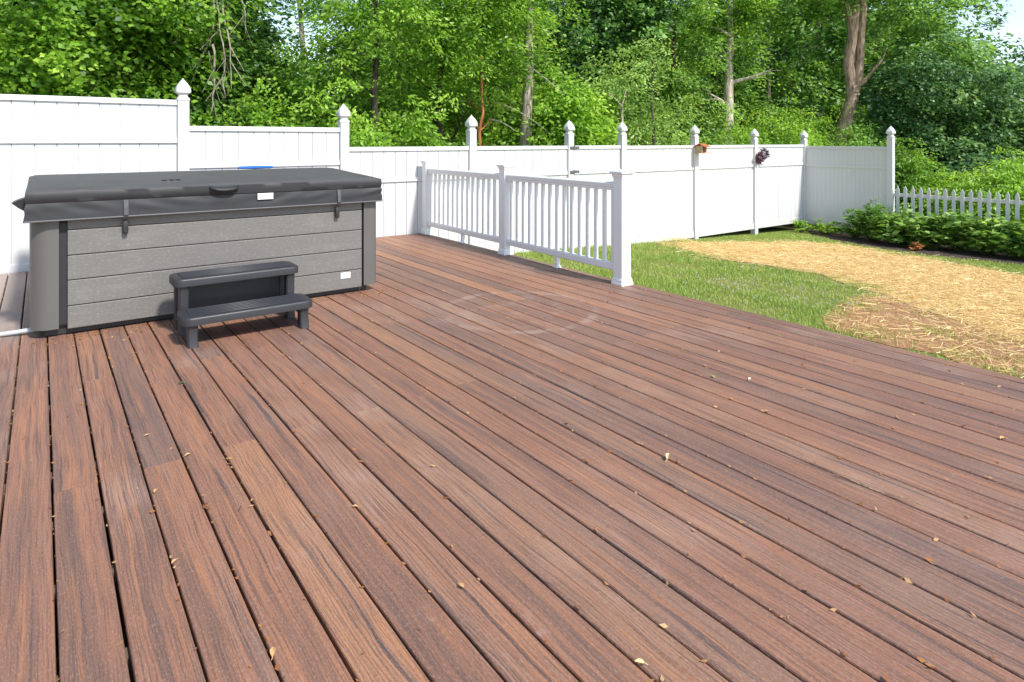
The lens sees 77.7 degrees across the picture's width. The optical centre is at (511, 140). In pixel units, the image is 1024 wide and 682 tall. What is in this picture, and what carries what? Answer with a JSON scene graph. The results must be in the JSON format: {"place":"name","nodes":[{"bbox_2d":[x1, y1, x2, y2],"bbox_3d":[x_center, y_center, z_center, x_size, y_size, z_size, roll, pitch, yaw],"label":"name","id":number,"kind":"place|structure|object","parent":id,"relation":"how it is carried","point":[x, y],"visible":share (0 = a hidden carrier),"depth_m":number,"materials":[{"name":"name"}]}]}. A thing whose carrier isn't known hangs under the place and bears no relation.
{"place":"outdoors","nodes":[
{"label":"outdoors","id":0,"kind":"place"},
{"bbox_2d":[54,221,1023,678],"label":"ground","id":1,"kind":"structure","parent":0,"point":[774,229],"depth_m":8.06,"materials":[{"name":"plant"}]},
{"bbox_2d":[0,0,202,97],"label":"broadleaf tree","id":2,"kind":"object","parent":1,"relation":"on","point":[18,58],"visible":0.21,"depth_m":7.98,"materials":[{"name":"green plant"}]},
{"bbox_2d":[87,20,154,88],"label":"background tree","id":3,"kind":"object","parent":1,"relation":"on","point":[115,65],"depth_m":13.40,"materials":[{"name":"green plant"}]},
{"bbox_2d":[0,0,263,125],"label":"broadleaf tree","id":4,"kind":"object","parent":1,"relation":"on","point":[118,15],"visible":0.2,"depth_m":8.64,"materials":[{"name":"green plant"}]},
{"bbox_2d":[54,0,276,126],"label":"broadleaf tree","id":5,"kind":"object","parent":1,"relation":"on","point":[138,83],"visible":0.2,"depth_m":9.49,"materials":[{"name":"green plant"}]},
{"bbox_2d":[0,275,353,681],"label":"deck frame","id":6,"kind":"object","parent":1,"relation":"on","point":[116,590],"depth_m":2.42,"materials":[{"name":"black wood"}]},
{"bbox_2d":[0,233,1023,681],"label":"deck","id":7,"kind":"structure","parent":6,"relation":"on","point":[508,487],"depth_m":2.34,"materials":[{"name":"brown wood"}]},
{"bbox_2d":[0,328,35,336],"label":"power conduit","id":8,"kind":"object","parent":7,"relation":"on","point":[15,332],"visible":0.66,"depth_m":4.22,"materials":[{"name":"white plastic"}]},
{"bbox_2d":[29,202,375,336],"bbox_3d":[-2.754,0.912,5.645,2.417,0.774,2.062,0,0,-37],"label":"hot tub","id":9,"kind":"object","parent":7,"relation":"on","point":[89,274],"visible":0.77,"depth_m":4.57,"materials":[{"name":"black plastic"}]},
{"bbox_2d":[12,167,382,233],"bbox_3d":[-2.775,0.456,5.616,2.532,0.378,2.247,0,0,-37],"label":"hot tub cover","id":10,"kind":"object","parent":9,"relation":"on","point":[59,197],"visible":1,"depth_m":4.73,"materials":[{"name":"grey plastic"}]},
{"bbox_2d":[238,166,293,168],"bbox_3d":[-2.628,0.283,6.804,0.041,0.036,0.771,0,0,24],"label":"skimmer handle","id":11,"kind":"object","parent":10,"relation":"on","point":[253,167],"visible":0.96,"depth_m":6.69,"materials":[{"name":"blue plastic"}]},
{"bbox_2d":[169,261,311,348],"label":"spa steps","id":12,"kind":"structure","parent":7,"relation":"on","point":[209,296],"depth_m":4.40,"materials":[{"name":"grey plastic"}]},
{"bbox_2d":[270,647,275,659],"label":"fallen leaf","id":13,"kind":"object","parent":7,"relation":"on","point":[272,651],"visible":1,"depth_m":1.60,"materials":[{"name":"beige plant"}]},
{"bbox_2d":[1,240,1023,681],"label":"leaf litter","id":14,"kind":"object","parent":7,"relation":"on","point":[857,586],"visible":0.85,"depth_m":2.41,"materials":[{"name":"brown plant"}]},
{"bbox_2d":[420,159,634,286],"bbox_3d":[-0.092,0.779,7.306,0.164,1.038,3.976,0,0,-35],"label":"deck railing","id":15,"kind":"object","parent":7,"relation":"on","point":[619,263],"visible":1,"depth_m":6.79,"materials":[{"name":"white plastic"}]},
{"bbox_2d":[635,658,647,664],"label":"fallen leaf","id":16,"kind":"object","parent":7,"relation":"on","point":[639,660],"visible":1,"depth_m":1.58,"materials":[{"name":"beige plant"}]},
{"bbox_2d":[834,474,919,504],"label":"twig","id":17,"kind":"object","parent":7,"relation":"on","point":[871,488],"visible":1,"depth_m":2.37,"materials":[{"name":"brown wood"}]},
{"bbox_2d":[130,13,303,84],"bbox_3d":[-7.442,-1.434,14.700,4.308,7.416,4.152,0,0,25],"label":"background tree","id":18,"kind":"object","parent":1,"relation":"on","point":[282,27],"depth_m":15.30,"materials":[{"name":"green plant"}]},
{"bbox_2d":[136,0,303,126],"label":"vine clad tree","id":19,"kind":"object","parent":1,"relation":"on","point":[274,35],"visible":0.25,"depth_m":10.17,"materials":[{"name":"green plant"}]},
{"bbox_2d":[189,90,333,127],"bbox_3d":[-3.687,0.654,9.684,3.090,2.920,2.752,0,0,27],"label":"leafy shrub","id":20,"kind":"object","parent":1,"relation":"on","point":[283,120],"visible":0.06,"depth_m":9.61,"materials":[{"name":"green plant"}]},
{"bbox_2d":[0,78,574,275],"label":"privacy fence","id":21,"kind":"object","parent":1,"relation":"on","point":[43,135],"visible":0.54,"depth_m":7.36,"materials":[{"name":"white plastic"}]},
{"bbox_2d":[570,145,620,248],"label":"fence gate","id":22,"kind":"structure","parent":21,"relation":"attached to","point":[596,162],"depth_m":10.98,"materials":[{"name":"white plastic"}]},
{"bbox_2d":[211,17,365,123],"bbox_3d":[-4.762,-0.166,12.889,3.818,4.711,3.077,0,0,-2],"label":"leafy tree","id":23,"kind":"object","parent":1,"relation":"on","point":[292,61],"visible":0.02,"depth_m":12.83,"materials":[{"name":"green plant"}]},
{"bbox_2d":[263,39,343,102],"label":"distant tree","id":24,"kind":"object","parent":1,"relation":"on","point":[301,66],"visible":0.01,"depth_m":20.99,"materials":[{"name":"green plant"}]},
{"bbox_2d":[278,0,346,76],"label":"slender tree","id":25,"kind":"object","parent":1,"relation":"on","point":[300,13],"visible":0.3,"depth_m":17.45,"materials":[{"name":"green plant"}]},
{"bbox_2d":[229,8,410,146],"bbox_3d":[-3.422,-0.179,11.188,3.499,4.574,3.380,0,0,-37],"label":"round topped tree","id":26,"kind":"object","parent":1,"relation":"on","point":[293,83],"visible":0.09,"depth_m":10.58,"materials":[{"name":"green plant"}]},
{"bbox_2d":[321,0,443,114],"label":"distant tree","id":27,"kind":"object","parent":1,"relation":"on","point":[369,77],"visible":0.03,"depth_m":24.21,"materials":[{"name":"green plant"}]},
{"bbox_2d":[277,0,492,146],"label":"feathery tree","id":28,"kind":"object","parent":1,"relation":"on","point":[377,138],"visible":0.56,"depth_m":10.01,"materials":[{"name":"green plant"}]},
{"bbox_2d":[331,0,482,141],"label":"background tree","id":29,"kind":"object","parent":1,"relation":"on","point":[381,71],"visible":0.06,"depth_m":14.65,"materials":[{"name":"green plant"}]},
{"bbox_2d":[337,0,536,146],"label":"feathery tree","id":30,"kind":"object","parent":1,"relation":"on","point":[441,130],"visible":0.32,"depth_m":10.96,"materials":[{"name":"green plant"}]},
{"bbox_2d":[365,6,523,127],"bbox_3d":[-3.403,-1.371,24.818,7.874,9.063,7.035,0,0,-37],"label":"distant tree","id":31,"kind":"object","parent":1,"relation":"on","point":[392,71],"depth_m":23.83,"materials":[{"name":"green plant"}]},
{"bbox_2d":[379,1,569,145],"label":"background tree","id":32,"kind":"object","parent":1,"relation":"on","point":[498,88],"visible":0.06,"depth_m":15.88,"materials":[{"name":"green plant"}]},
{"bbox_2d":[410,0,566,240],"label":"dead stump tree","id":33,"kind":"object","parent":1,"relation":"on","point":[524,67],"visible":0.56,"depth_m":10.98,"materials":[{"name":"green plant"}]},
{"bbox_2d":[389,0,593,145],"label":"leafy tree","id":34,"kind":"object","parent":1,"relation":"on","point":[491,115],"visible":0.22,"depth_m":12.54,"materials":[{"name":"green plant"}]},
{"bbox_2d":[461,0,608,145],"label":"tree","id":35,"kind":"object","parent":1,"relation":"on","point":[526,108],"visible":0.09,"depth_m":11.74,"materials":[{"name":"green plant"}]},
{"bbox_2d":[464,0,633,141],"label":"background tree","id":36,"kind":"object","parent":1,"relation":"on","point":[565,58],"visible":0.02,"depth_m":18.69,"materials":[{"name":"green plant"}]},
{"bbox_2d":[491,48,636,145],"bbox_3d":[1.085,0.157,12.451,3.208,3.960,2.609,0,0,-37],"label":"leafy shrub","id":37,"kind":"object","parent":1,"relation":"on","point":[585,116],"visible":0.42,"depth_m":11.87,"materials":[{"name":"green plant"}]},
{"bbox_2d":[486,0,683,143],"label":"dark tree","id":38,"kind":"object","parent":1,"relation":"on","point":[631,23],"visible":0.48,"depth_m":15.08,"materials":[{"name":"green plant"}]},
{"bbox_2d":[555,4,665,131],"bbox_3d":[3.975,-1.644,28.005,7.935,9.547,7.202,0,0,-8],"label":"distant tree","id":39,"kind":"object","parent":1,"relation":"on","point":[606,69],"depth_m":26.31,"materials":[{"name":"green plant"}]},
{"bbox_2d":[572,39,674,121],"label":"twin stem tree","id":40,"kind":"object","parent":1,"relation":"on","point":[595,84],"visible":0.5,"depth_m":12.41,"materials":[{"name":"green plant"}]},
{"bbox_2d":[561,32,721,145],"bbox_3d":[2.724,-0.010,13.340,3.602,4.321,2.368,0,0,-37],"label":"pale green tree","id":41,"kind":"object","parent":1,"relation":"on","point":[638,138],"visible":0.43,"depth_m":12.97,"materials":[{"name":"green plant"}]},
{"bbox_2d":[569,0,724,144],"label":"background tree","id":42,"kind":"object","parent":1,"relation":"on","point":[666,48],"visible":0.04,"depth_m":19.86,"materials":[{"name":"green plant"}]},
{"bbox_2d":[584,0,778,144],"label":"leafy tree","id":43,"kind":"object","parent":1,"relation":"on","point":[680,18],"visible":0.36,"depth_m":15.91,"materials":[{"name":"green plant"}]},
{"bbox_2d":[641,113,746,144],"bbox_3d":[3.878,0.915,15.111,3.225,3.393,3.124,0,0,-37],"label":"thicket shrub","id":44,"kind":"object","parent":1,"relation":"on","point":[668,141],"visible":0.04,"depth_m":14.79,"materials":[{"name":"green plant"}]},
{"bbox_2d":[624,1,771,137],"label":"distant tree","id":45,"kind":"object","parent":1,"relation":"on","point":[705,74],"visible":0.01,"depth_m":28.53,"materials":[{"name":"green plant"}]},
{"bbox_2d":[611,0,800,144],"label":"background tree","id":46,"kind":"object","parent":1,"relation":"on","point":[748,107],"visible":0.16,"depth_m":21.75,"materials":[{"name":"green plant"}]},
{"bbox_2d":[635,0,782,143],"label":"pale trunk tree","id":47,"kind":"object","parent":1,"relation":"on","point":[736,25],"visible":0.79,"depth_m":16.12,"materials":[{"name":"green plant"}]},
{"bbox_2d":[683,105,774,144],"bbox_3d":[5.411,0.911,15.835,3.275,3.623,2.997,0,0,-37],"label":"thicket shrub","id":48,"kind":"object","parent":1,"relation":"on","point":[746,142],"visible":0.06,"depth_m":15.50,"materials":[{"name":"green plant"}]},
{"bbox_2d":[617,122,895,243],"bbox_3d":[5.025,0.944,12.485,6.312,2.574,2.072,0,0,-37],"label":"privacy fence","id":49,"kind":"object","parent":1,"relation":"on","point":[686,191],"visible":0.84,"depth_m":13.53,"materials":[{"name":"white plastic"}]},
{"bbox_2d":[693,143,712,152],"bbox_3d":[3.768,0.154,12.534,0.269,0.192,0.273,0,0,-37],"label":"birdhouse","id":50,"kind":"object","parent":49,"relation":"attached to","point":[701,147],"visible":1,"depth_m":12.48,"materials":[{"name":"brown wood"}]},
{"bbox_2d":[755,147,770,164],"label":"hanging plant","id":51,"kind":"object","parent":49,"relation":"attached to","point":[764,153],"visible":1,"depth_m":13.79,"materials":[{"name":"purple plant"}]},
{"bbox_2d":[512,230,1023,378],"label":"grass","id":52,"kind":"structure","parent":1,"relation":"on","point":[791,235],"depth_m":8.32,"materials":[{"name":"green plant"}]},
{"bbox_2d":[709,5,832,144],"bbox_3d":[11.790,-1.605,31.180,9.022,11.372,8.176,0,0,-37],"label":"distant tree","id":53,"kind":"object","parent":1,"relation":"on","point":[792,63],"visible":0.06,"depth_m":29.07,"materials":[{"name":"green plant"}]},
{"bbox_2d":[651,256,901,323],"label":"clover flowers","id":54,"kind":"object","parent":1,"relation":"on","point":[771,284],"visible":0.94,"depth_m":7.56,"materials":[{"name":"white plant"}]},
{"bbox_2d":[720,76,834,228],"bbox_3d":[6.912,0.552,16.700,3.466,4.489,3.231,0,0,-37],"label":"thicket shrub","id":55,"kind":"object","parent":1,"relation":"on","point":[784,128],"visible":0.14,"depth_m":16.23,"materials":[{"name":"green plant"}]},
{"bbox_2d":[696,0,875,141],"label":"background tree","id":56,"kind":"object","parent":1,"relation":"on","point":[781,51],"visible":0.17,"depth_m":22.35,"materials":[{"name":"green plant"}]},
{"bbox_2d":[791,219,813,232],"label":"weed","id":57,"kind":"object","parent":1,"relation":"on","point":[800,228],"visible":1,"depth_m":14.35,"materials":[{"name":"green plant"}]},
{"bbox_2d":[747,0,895,134],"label":"distant tree","id":58,"kind":"object","parent":1,"relation":"on","point":[829,88],"visible":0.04,"depth_m":31.03,"materials":[{"name":"green plant"}]},
{"bbox_2d":[735,0,908,143],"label":"background tree","id":59,"kind":"object","parent":1,"relation":"on","point":[816,64],"visible":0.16,"depth_m":23.98,"materials":[{"name":"green plant"}]},
{"bbox_2d":[774,103,884,145],"bbox_3d":[8.443,0.880,17.431,3.636,3.751,2.883,0,0,6],"label":"thicket shrub","id":60,"kind":"object","parent":1,"relation":"on","point":[829,139],"visible":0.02,"depth_m":17.00,"materials":[{"name":"green plant"}]},
{"bbox_2d":[651,235,1023,377],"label":"straw","id":61,"kind":"object","parent":1,"relation":"on","point":[966,279],"visible":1,"depth_m":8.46,"materials":[{"name":"plant"}]},
{"bbox_2d":[733,0,996,145],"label":"tree","id":62,"kind":"object","parent":1,"relation":"on","point":[855,12],"visible":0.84,"depth_m":17.36,"materials":[{"name":"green plant"}]},
{"bbox_2d":[839,118,938,227],"bbox_3d":[8.834,1.143,15.657,3.022,3.410,2.853,0,0,-37],"label":"leafy shrub","id":63,"kind":"object","parent":1,"relation":"on","point":[858,143],"visible":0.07,"depth_m":15.38,"materials":[{"name":"green plant"}]},
{"bbox_2d":[794,0,1006,149],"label":"background tree","id":64,"kind":"object","parent":1,"relation":"on","point":[873,43],"visible":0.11,"depth_m":23.20,"materials":[{"name":"green plant"}]},
{"bbox_2d":[806,230,1023,264],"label":"mulch bed","id":65,"kind":"object","parent":1,"relation":"on","point":[945,251],"visible":0.48,"depth_m":12.06,"materials":[{"name":"brown soil"}]},
{"bbox_2d":[805,218,846,234],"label":"weed","id":66,"kind":"object","parent":65,"relation":"on","point":[821,227],"visible":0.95,"depth_m":14.15,"materials":[{"name":"green plant"}]},
{"bbox_2d":[840,224,859,238],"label":"weed","id":67,"kind":"object","parent":65,"relation":"on","point":[853,234],"visible":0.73,"depth_m":13.54,"materials":[{"name":"green plant"}]},
{"bbox_2d":[839,198,899,241],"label":"garden shrub","id":68,"kind":"object","parent":65,"relation":"on","point":[864,219],"visible":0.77,"depth_m":13.14,"materials":[{"name":"green plant"}]},
{"bbox_2d":[868,208,935,245],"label":"garden shrub","id":69,"kind":"object","parent":65,"relation":"on","point":[898,228],"visible":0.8,"depth_m":12.46,"materials":[{"name":"green plant"}]},
{"bbox_2d":[909,242,924,250],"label":"russet plant","id":70,"kind":"object","parent":65,"relation":"on","point":[917,247],"visible":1,"depth_m":11.83,"materials":[{"name":"brown plant"}]},
{"bbox_2d":[907,211,964,249],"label":"garden shrub","id":71,"kind":"object","parent":65,"relation":"on","point":[939,234],"visible":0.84,"depth_m":12.02,"materials":[{"name":"green plant"}]},
{"bbox_2d":[927,209,985,251],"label":"garden shrub","id":72,"kind":"object","parent":65,"relation":"on","point":[956,219],"visible":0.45,"depth_m":11.86,"materials":[{"name":"green plant"}]},
{"bbox_2d":[947,212,1017,255],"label":"garden shrub","id":73,"kind":"object","parent":65,"relation":"on","point":[978,238],"visible":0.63,"depth_m":11.49,"materials":[{"name":"green plant"}]},
{"bbox_2d":[980,218,1023,259],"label":"garden shrub","id":74,"kind":"object","parent":65,"relation":"on","point":[1014,249],"visible":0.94,"depth_m":11.10,"materials":[{"name":"green plant"}]},
{"bbox_2d":[820,295,1023,377],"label":"soil patch","id":75,"kind":"object","parent":1,"relation":"on","point":[938,341],"visible":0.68,"depth_m":5.90,"materials":[{"name":"brown soil"}]},
{"bbox_2d":[882,137,965,216],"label":"sapling","id":76,"kind":"object","parent":1,"relation":"on","point":[909,180],"visible":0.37,"depth_m":14.67,"materials":[{"name":"green plant"}]},
{"bbox_2d":[835,0,1021,151],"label":"background tree","id":77,"kind":"object","parent":1,"relation":"on","point":[997,22],"visible":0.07,"depth_m":23.41,"materials":[{"name":"green plant"}]},
{"bbox_2d":[845,26,1023,216],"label":"dense dark tree","id":78,"kind":"object","parent":1,"relation":"on","point":[929,99],"visible":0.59,"depth_m":16.30,"materials":[{"name":"green plant"}]},
{"bbox_2d":[895,171,982,222],"bbox_3d":[9.749,1.649,14.521,2.682,1.918,2.652,0,0,-37],"label":"sumac shrub","id":79,"kind":"object","parent":1,"relation":"on","point":[916,199],"visible":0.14,"depth_m":14.40,"materials":[{"name":"green plant"}]},
{"bbox_2d":[883,11,998,138],"bbox_3d":[20.654,-1.958,33.729,9.903,11.159,9.093,0,0,0],"label":"distant tree","id":80,"kind":"object","parent":1,"relation":"on","point":[966,42],"depth_m":32.41,"materials":[{"name":"green plant"}]},
{"bbox_2d":[893,186,1023,225],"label":"picket fence","id":81,"kind":"object","parent":1,"relation":"on","point":[1007,202],"visible":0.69,"depth_m":12.53,"materials":[{"name":"white paint"}]},
{"bbox_2d":[918,54,1023,219],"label":"dense dark tree","id":82,"kind":"object","parent":1,"relation":"on","point":[951,132],"visible":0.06,"depth_m":17.10,"materials":[{"name":"green plant"}]},
{"bbox_2d":[923,146,1023,223],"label":"sumac shrub","id":83,"kind":"object","parent":1,"relation":"on","point":[999,181],"visible":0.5,"depth_m":13.09,"materials":[{"name":"green plant"}]},
{"bbox_2d":[938,63,1023,144],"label":"leafy tree","id":84,"kind":"object","parent":1,"relation":"on","point":[996,89],"depth_m":22.96,"materials":[{"name":"green plant"}]},
{"bbox_2d":[957,35,1023,116],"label":"distant tree","id":85,"kind":"object","parent":1,"relation":"on","point":[1002,58],"visible":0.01,"depth_m":34.94,"materials":[{"name":"green plant"}]},
{"bbox_2d":[1003,37,1023,140],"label":"leafy tree","id":86,"kind":"object","parent":1,"relation":"on","point":[1016,54],"visible":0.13,"depth_m":19.67,"materials":[{"name":"green plant"}]},
{"bbox_2d":[234,0,1023,124],"label":"sky","id":87,"kind":"structure","parent":0,"point":[1015,24],"materials":[{"name":"white"}]}
]}

